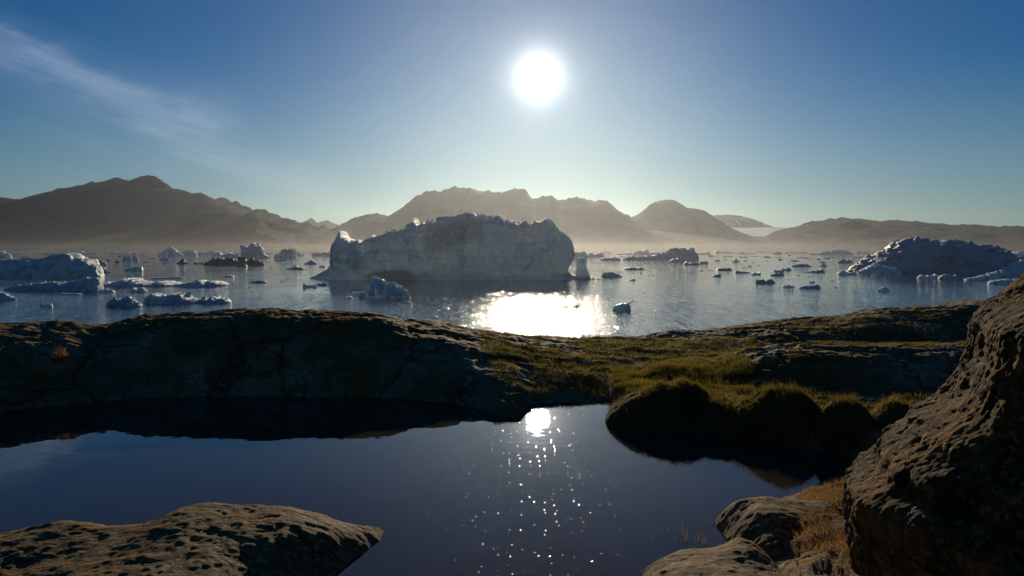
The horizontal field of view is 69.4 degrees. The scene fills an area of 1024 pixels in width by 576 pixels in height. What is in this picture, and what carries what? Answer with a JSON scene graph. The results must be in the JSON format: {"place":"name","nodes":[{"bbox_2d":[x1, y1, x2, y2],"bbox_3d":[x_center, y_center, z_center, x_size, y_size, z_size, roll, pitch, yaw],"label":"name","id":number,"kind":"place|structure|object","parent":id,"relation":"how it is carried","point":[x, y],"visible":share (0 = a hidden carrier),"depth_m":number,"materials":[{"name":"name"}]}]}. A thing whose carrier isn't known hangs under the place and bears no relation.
{"place":"outdoors","nodes":[
{"label":"outdoors","id":0,"kind":"place"},
{"bbox_2d":[0,175,252,251],"bbox_3d":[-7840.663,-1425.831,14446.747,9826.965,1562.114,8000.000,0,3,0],"label":"mountain","id":1,"kind":"structure","parent":0,"point":[87,211],"depth_m":12669.36,"materials":[{"name":"stone"}]},
{"bbox_2d":[6,209,363,252],"bbox_3d":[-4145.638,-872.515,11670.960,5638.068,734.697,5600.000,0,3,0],"label":"mountain","id":2,"kind":"structure","parent":0,"point":[266,230],"depth_m":9998.85,"materials":[{"name":"stone"}]},
{"bbox_2d":[301,218,339,228],"bbox_3d":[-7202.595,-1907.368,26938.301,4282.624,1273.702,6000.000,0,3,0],"label":"mountain","id":3,"kind":"structure","parent":0,"point":[327,223],"depth_m":26740.38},
{"bbox_2d":[0,396,854,575],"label":"pool water","id":4,"kind":"structure","parent":0,"point":[429,488],"depth_m":4.97,"materials":[{"name":"blue liquid"}]},
{"bbox_2d":[676,526,708,542],"bbox_3d":[0.926,1.276,3.849,0.176,0.106,0.144,0,3,0],"label":"sedge tuft","id":5,"kind":"object","parent":4,"relation":"on","point":[691,533],"visible":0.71,"depth_m":3.84,"materials":[{"name":"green plant"}]},
{"bbox_2d":[714,496,835,560],"bbox_3d":[1.528,1.353,3.821,1.011,0.414,1.091,0,3,0],"label":"rounded rock","id":6,"kind":"object","parent":4,"relation":"in","point":[769,526],"visible":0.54,"depth_m":3.83,"materials":[{"name":"brown stone"}]},
{"bbox_2d":[0,299,986,575],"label":"ground","id":7,"kind":"structure","parent":0,"point":[242,353],"depth_m":7.89,"materials":[{"name":"brown stone"}]},
{"bbox_2d":[50,345,68,363],"bbox_3d":[-4.689,0.686,7.675,0.214,0.211,0.200,-2,3,-33],"label":"grass tuft","id":8,"kind":"object","parent":7,"relation":"on","point":[61,356],"visible":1,"depth_m":7.67,"materials":[{"name":"brown plant"}]},
{"bbox_2d":[0,502,383,575],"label":"rock slab","id":9,"kind":"object","parent":7,"relation":"on","point":[212,539],"visible":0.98,"depth_m":3.44,"materials":[{"name":"brown stone"}]},
{"bbox_2d":[3,307,848,562],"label":"dry grass","id":10,"kind":"structure","parent":7,"relation":"on","point":[842,541],"depth_m":3.77,"materials":[{"name":"brown plant"}]},
{"bbox_2d":[603,375,713,435],"bbox_3d":[1.362,1.014,6.506,1.182,0.563,1.088,0,3,0],"label":"grassy hummock","id":11,"kind":"object","parent":7,"relation":"on","point":[659,407],"visible":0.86,"depth_m":6.26,"materials":[{"name":"green plant"}]},
{"bbox_2d":[347,299,982,410],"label":"grass","id":12,"kind":"structure","parent":7,"relation":"on","point":[623,373],"depth_m":8.11,"materials":[{"name":"green plant"}]},
{"bbox_2d":[642,537,784,575],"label":"rough rock","id":13,"kind":"object","parent":7,"relation":"on","point":[738,556],"visible":1,"depth_m":3.27,"materials":[{"name":"brown stone"}]},
{"bbox_2d":[692,390,737,438],"bbox_3d":[1.749,1.079,6.238,0.705,0.461,0.775,0,3,0],"label":"grassy hummock","id":14,"kind":"object","parent":7,"relation":"on","point":[712,418],"visible":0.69,"depth_m":6.02,"materials":[{"name":"green plant"}]},
{"bbox_2d":[726,378,821,448],"bbox_3d":[2.185,1.017,6.056,0.988,0.603,0.862,2,4,41],"label":"grassy hummock","id":15,"kind":"object","parent":7,"relation":"on","point":[780,416],"visible":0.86,"depth_m":5.82,"materials":[{"name":"green plant"}]},
{"bbox_2d":[807,391,874,455],"bbox_3d":[2.530,1.049,5.663,0.656,0.578,0.659,0,3,0],"label":"grassy hummock","id":16,"kind":"object","parent":7,"relation":"on","point":[842,425],"visible":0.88,"depth_m":5.51,"materials":[{"name":"green plant"}]},
{"bbox_2d":[870,392,913,431],"bbox_3d":[2.894,1.052,5.533,0.822,0.586,0.797,0,3,0],"label":"grassy hummock","id":17,"kind":"object","parent":7,"relation":"on","point":[890,411],"visible":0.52,"depth_m":5.46,"materials":[{"name":"green plant"}]},
{"bbox_2d":[841,273,1023,575],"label":"boulder","id":18,"kind":"object","parent":7,"relation":"on","point":[934,484],"visible":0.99,"depth_m":2.53,"materials":[{"name":"brown stone"}]},
{"bbox_2d":[0,252,1020,337],"bbox_3d":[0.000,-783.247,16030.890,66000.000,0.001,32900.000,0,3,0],"label":"sea","id":19,"kind":"structure","parent":0,"point":[667,296],"depth_m":340.02,"materials":[{"name":"blue liquid"}]},
{"bbox_2d":[0,251,11,257],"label":"ice floe","id":20,"kind":"object","parent":19,"relation":"on","point":[3,254],"visible":0.94,"depth_m":2061.60,"materials":[{"name":"white ice"}]},
{"bbox_2d":[0,291,17,299],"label":"ice floe","id":21,"kind":"object","parent":19,"relation":"on","point":[4,296],"visible":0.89,"depth_m":302.36,"materials":[{"name":"white ice"}]},
{"bbox_2d":[39,303,52,306],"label":"ice floe","id":22,"kind":"object","parent":19,"relation":"on","point":[45,305],"visible":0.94,"depth_m":264.02,"materials":[{"name":"white ice"}]},
{"bbox_2d":[40,252,59,253],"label":"ice floe","id":23,"kind":"object","parent":19,"relation":"on","point":[50,253],"visible":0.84,"depth_m":4903.68,"materials":[{"name":"white ice"}]},
{"bbox_2d":[0,252,104,276],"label":"iceberg","id":24,"kind":"object","parent":19,"relation":"on","point":[72,264],"visible":1,"depth_m":572.48,"materials":[{"name":"white ice"}]},
{"bbox_2d":[3,276,103,290],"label":"ice floe","id":25,"kind":"object","parent":19,"relation":"on","point":[85,283],"visible":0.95,"depth_m":370.44,"materials":[{"name":"white ice"}]},
{"bbox_2d":[59,292,82,294],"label":"ice floe","id":26,"kind":"object","parent":19,"relation":"on","point":[62,293],"visible":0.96,"depth_m":338.16,"materials":[{"name":"white ice"}]},
{"bbox_2d":[75,251,100,253],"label":"ice floe","id":27,"kind":"object","parent":19,"relation":"on","point":[82,252],"visible":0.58,"depth_m":4562.41,"materials":[{"name":"white ice"}]},
{"bbox_2d":[97,289,114,292],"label":"ice floe","id":28,"kind":"object","parent":19,"relation":"on","point":[106,291],"visible":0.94,"depth_m":354.64,"materials":[{"name":"white ice"}]},
{"bbox_2d":[105,296,141,306],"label":"iceberg","id":29,"kind":"object","parent":19,"relation":"on","point":[126,301],"visible":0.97,"depth_m":265.87,"materials":[{"name":"white ice"}]},
{"bbox_2d":[122,255,131,260],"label":"iceberg","id":30,"kind":"object","parent":19,"relation":"on","point":[127,258],"visible":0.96,"depth_m":1500.63,"materials":[{"name":"white ice"}]},
{"bbox_2d":[124,267,143,270],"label":"iceberg","id":31,"kind":"object","parent":19,"relation":"on","point":[135,269],"visible":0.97,"depth_m":731.63,"materials":[{"name":"white ice"}]},
{"bbox_2d":[126,288,147,291],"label":"ice floe","id":32,"kind":"object","parent":19,"relation":"on","point":[138,290],"visible":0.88,"depth_m":359.51,"materials":[{"name":"white ice"}]},
{"bbox_2d":[103,277,229,286],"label":"ice floe","id":33,"kind":"object","parent":19,"relation":"on","point":[127,281],"visible":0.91,"depth_m":422.19,"materials":[{"name":"white ice"}]},
{"bbox_2d":[151,277,183,278],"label":"ice floe","id":34,"kind":"object","parent":19,"relation":"on","point":[167,277],"visible":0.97,"depth_m":536.74,"materials":[{"name":"white ice"}]},
{"bbox_2d":[157,247,183,255],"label":"iceberg","id":35,"kind":"object","parent":19,"relation":"on","point":[171,251],"visible":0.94,"depth_m":2780.64,"materials":[{"name":"white ice"}]},
{"bbox_2d":[140,292,231,303],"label":"ice floe","id":36,"kind":"object","parent":19,"relation":"on","point":[176,298],"visible":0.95,"depth_m":281.88,"materials":[{"name":"white ice"}]},
{"bbox_2d":[181,250,197,255],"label":"iceberg","id":37,"kind":"object","parent":19,"relation":"on","point":[189,253],"visible":0.7,"depth_m":2863.91,"materials":[{"name":"white ice"}]},
{"bbox_2d":[197,251,222,254],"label":"iceberg","id":38,"kind":"object","parent":19,"relation":"on","point":[205,253],"visible":0.69,"depth_m":3473.53,"materials":[{"name":"white ice"}]},
{"bbox_2d":[211,252,221,255],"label":"iceberg","id":39,"kind":"object","parent":19,"relation":"on","point":[217,254],"visible":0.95,"depth_m":2920.68,"materials":[{"name":"white ice"}]},
{"bbox_2d":[204,256,237,264],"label":"ice floe","id":40,"kind":"object","parent":19,"relation":"on","point":[222,261],"visible":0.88,"depth_m":1031.62,"materials":[{"name":"grey ice"}]},
{"bbox_2d":[221,253,239,256],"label":"iceberg","id":41,"kind":"object","parent":19,"relation":"on","point":[231,255],"visible":0.89,"depth_m":2314.71,"materials":[{"name":"white ice"}]},
{"bbox_2d":[237,257,263,265],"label":"ice floe","id":42,"kind":"object","parent":19,"relation":"on","point":[249,262],"visible":0.95,"depth_m":1012.51,"materials":[{"name":"grey ice"}]},
{"bbox_2d":[240,243,269,257],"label":"iceberg","id":43,"kind":"object","parent":19,"relation":"on","point":[254,250],"visible":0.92,"depth_m":2061.63,"materials":[{"name":"white ice"}]},
{"bbox_2d":[249,280,267,282],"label":"ice floe","id":44,"kind":"object","parent":19,"relation":"on","point":[260,281],"visible":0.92,"depth_m":463.94,"materials":[{"name":"white ice"}]},
{"bbox_2d":[273,248,296,257],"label":"iceberg","id":45,"kind":"object","parent":19,"relation":"on","point":[287,253],"visible":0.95,"depth_m":2091.35,"materials":[{"name":"white ice"}]},
{"bbox_2d":[286,266,304,268],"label":"ice floe","id":46,"kind":"object","parent":19,"relation":"on","point":[295,267],"visible":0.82,"depth_m":807.01,"materials":[{"name":"white ice"}]},
{"bbox_2d":[303,283,317,286],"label":"ice floe","id":47,"kind":"object","parent":19,"relation":"on","point":[305,285],"visible":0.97,"depth_m":406.44,"materials":[{"name":"white ice"}]},
{"bbox_2d":[304,260,316,263],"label":"ice floe","id":48,"kind":"object","parent":19,"relation":"on","point":[311,262],"visible":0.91,"depth_m":1133.63,"materials":[{"name":"white ice"}]},
{"bbox_2d":[312,251,329,255],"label":"iceberg","id":49,"kind":"object","parent":19,"relation":"on","point":[325,253],"visible":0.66,"depth_m":2782.89,"materials":[{"name":"white ice"}]},
{"bbox_2d":[351,291,363,295],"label":"ice floe","id":50,"kind":"object","parent":19,"relation":"on","point":[355,293],"visible":0.52,"depth_m":331.71,"materials":[{"name":"white ice"}]},
{"bbox_2d":[358,276,409,297],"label":"iceberg","id":51,"kind":"object","parent":19,"relation":"on","point":[378,287],"visible":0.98,"depth_m":313.81,"materials":[{"name":"white ice"}]},
{"bbox_2d":[309,212,601,280],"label":"iceberg","id":52,"kind":"object","parent":19,"relation":"on","point":[466,246],"visible":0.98,"depth_m":515.24,"materials":[{"name":"white ice"}]},
{"bbox_2d":[563,304,578,307],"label":"ice floe","id":53,"kind":"object","parent":19,"relation":"on","point":[574,306],"visible":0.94,"depth_m":261.73,"materials":[{"name":"white ice"}]},
{"bbox_2d":[574,251,587,257],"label":"iceberg","id":54,"kind":"object","parent":19,"relation":"on","point":[583,254],"visible":0.59,"depth_m":1985.07,"materials":[{"name":"white ice"}]},
{"bbox_2d":[588,252,604,256],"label":"iceberg","id":55,"kind":"object","parent":19,"relation":"on","point":[600,254],"visible":0.91,"depth_m":2415.72,"materials":[{"name":"white ice"}]},
{"bbox_2d":[600,257,620,259],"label":"ice floe","id":56,"kind":"object","parent":19,"relation":"on","point":[611,258],"visible":0.89,"depth_m":1588.42,"materials":[{"name":"white ice"}]},
{"bbox_2d":[601,272,622,276],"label":"ice floe","id":57,"kind":"object","parent":19,"relation":"on","point":[608,274],"visible":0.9,"depth_m":567.48,"materials":[{"name":"white ice"}]},
{"bbox_2d":[612,301,632,310],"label":"iceberg","id":58,"kind":"object","parent":19,"relation":"on","point":[622,307],"visible":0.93,"depth_m":246.78,"materials":[{"name":"white ice"}]},
{"bbox_2d":[624,267,643,269],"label":"ice floe","id":59,"kind":"object","parent":19,"relation":"on","point":[634,268],"visible":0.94,"depth_m":799.02,"materials":[{"name":"white ice"}]},
{"bbox_2d":[633,250,658,254],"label":"iceberg","id":60,"kind":"object","parent":19,"relation":"on","point":[644,252],"visible":0.88,"depth_m":3474.44,"materials":[{"name":"white ice"}]},
{"bbox_2d":[623,247,698,259],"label":"iceberg","id":61,"kind":"object","parent":19,"relation":"on","point":[680,253],"visible":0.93,"depth_m":1640.30,"materials":[{"name":"white ice"}]},
{"bbox_2d":[668,258,682,261],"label":"ice floe","id":62,"kind":"object","parent":19,"relation":"on","point":[676,260],"visible":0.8,"depth_m":1292.25,"materials":[{"name":"white ice"}]},
{"bbox_2d":[683,261,698,264],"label":"ice floe","id":63,"kind":"object","parent":19,"relation":"on","point":[687,263],"visible":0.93,"depth_m":1048.66,"materials":[{"name":"white ice"}]},
{"bbox_2d":[713,250,733,252],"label":"ice floe","id":64,"kind":"object","parent":19,"relation":"on","point":[717,251],"visible":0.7,"depth_m":6224.85,"materials":[{"name":"white ice"}]},
{"bbox_2d":[755,279,774,282],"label":"ice floe","id":65,"kind":"object","parent":19,"relation":"on","point":[764,281],"visible":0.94,"depth_m":456.34,"materials":[{"name":"white ice"}]},
{"bbox_2d":[769,272,784,275],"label":"ice floe","id":66,"kind":"object","parent":19,"relation":"on","point":[777,274],"visible":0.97,"depth_m":597.92,"materials":[{"name":"white ice"}]},
{"bbox_2d":[790,264,811,266],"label":"ice floe","id":67,"kind":"object","parent":19,"relation":"on","point":[800,265],"visible":0.91,"depth_m":942.55,"materials":[{"name":"white ice"}]},
{"bbox_2d":[799,284,820,287],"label":"ice floe","id":68,"kind":"object","parent":19,"relation":"on","point":[812,286],"visible":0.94,"depth_m":395.10,"materials":[{"name":"white ice"}]},
{"bbox_2d":[808,269,824,272],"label":"ice floe","id":69,"kind":"object","parent":19,"relation":"on","point":[820,271],"visible":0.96,"depth_m":686.78,"materials":[{"name":"white ice"}]},
{"bbox_2d":[817,250,854,254],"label":"iceberg","id":70,"kind":"object","parent":19,"relation":"on","point":[839,252],"visible":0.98,"depth_m":3965.90,"materials":[{"name":"white ice"}]},
{"bbox_2d":[837,259,853,262],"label":"ice floe","id":71,"kind":"object","parent":19,"relation":"on","point":[844,261],"visible":0.94,"depth_m":1234.86,"materials":[{"name":"white ice"}]},
{"bbox_2d":[837,270,856,274],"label":"ice floe","id":72,"kind":"object","parent":19,"relation":"on","point":[843,272],"visible":0.98,"depth_m":625.25,"materials":[{"name":"white ice"}]},
{"bbox_2d":[855,251,870,253],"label":"ice floe","id":73,"kind":"object","parent":19,"relation":"on","point":[859,252],"visible":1,"depth_m":5456.97,"materials":[{"name":"white ice"}]},
{"bbox_2d":[856,263,901,273],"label":"iceberg","id":74,"kind":"object","parent":19,"relation":"on","point":[876,268],"visible":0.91,"depth_m":648.82,"materials":[{"name":"white ice"}]},
{"bbox_2d":[877,287,889,290],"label":"ice floe","id":75,"kind":"object","parent":19,"relation":"on","point":[883,289],"visible":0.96,"depth_m":366.12,"materials":[{"name":"white ice"}]},
{"bbox_2d":[917,274,938,277],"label":"ice floe","id":76,"kind":"object","parent":19,"relation":"on","point":[928,276],"visible":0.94,"depth_m":540.77,"materials":[{"name":"white ice"}]},
{"bbox_2d":[846,236,1023,272],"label":"iceberg","id":77,"kind":"object","parent":19,"relation":"on","point":[917,254],"visible":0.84,"depth_m":684.88,"materials":[{"name":"white ice"}]},
{"bbox_2d":[938,274,957,278],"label":"ice floe","id":78,"kind":"object","parent":19,"relation":"on","point":[945,276],"visible":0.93,"depth_m":529.88,"materials":[{"name":"white ice"}]},
{"bbox_2d":[964,270,1011,279],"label":"iceberg","id":79,"kind":"object","parent":19,"relation":"on","point":[999,274],"visible":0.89,"depth_m":507.64,"materials":[{"name":"white ice"}]},
{"bbox_2d":[987,278,1016,283],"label":"ice floe","id":80,"kind":"object","parent":19,"relation":"on","point":[1005,281],"visible":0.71,"depth_m":447.45,"materials":[{"name":"white ice"}]},
{"bbox_2d":[998,259,1023,274],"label":"iceberg","id":81,"kind":"object","parent":19,"relation":"on","point":[1015,268],"visible":0.61,"depth_m":622.93,"materials":[{"name":"white ice"}]},
{"bbox_2d":[1012,251,1023,256],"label":"iceberg","id":82,"kind":"object","parent":19,"relation":"on","point":[1019,253],"visible":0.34,"depth_m":2416.43,"materials":[{"name":"white ice"}]},
{"bbox_2d":[0,0,1023,226],"label":"sky","id":83,"kind":"structure","parent":0,"point":[774,113],"materials":[{"name":"blue"}]},
{"bbox_2d":[341,186,818,251],"bbox_3d":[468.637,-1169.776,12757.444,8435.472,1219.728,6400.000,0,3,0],"label":"mountain","id":84,"kind":"structure","parent":0,"point":[583,224],"depth_m":11379.13,"materials":[{"name":"stone"}]},
{"bbox_2d":[632,199,762,244],"bbox_3d":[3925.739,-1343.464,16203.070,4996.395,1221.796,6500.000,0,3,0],"label":"mountain","id":85,"kind":"structure","parent":0,"point":[672,216],"depth_m":15103.40,"materials":[{"name":"stone"}]},
{"bbox_2d":[713,215,771,237],"bbox_3d":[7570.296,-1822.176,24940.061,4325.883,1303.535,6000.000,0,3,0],"label":"mountain","id":86,"kind":"structure","parent":0,"point":[731,221],"depth_m":24256.05,"materials":[{"name":"white snow"}]},
{"bbox_2d":[732,227,789,236],"bbox_3d":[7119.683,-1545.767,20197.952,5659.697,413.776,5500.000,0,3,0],"label":"glacier","id":87,"kind":"object","parent":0,"point":[763,232],"visible":0.22,"depth_m":20733.79,"materials":[{"name":"white ice"}]},
{"bbox_2d":[759,217,1023,251],"bbox_3d":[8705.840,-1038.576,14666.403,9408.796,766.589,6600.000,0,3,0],"label":"mountain","id":88,"kind":"structure","parent":0,"point":[850,234],"depth_m":13365.67,"materials":[{"name":"stone"}]}
]}

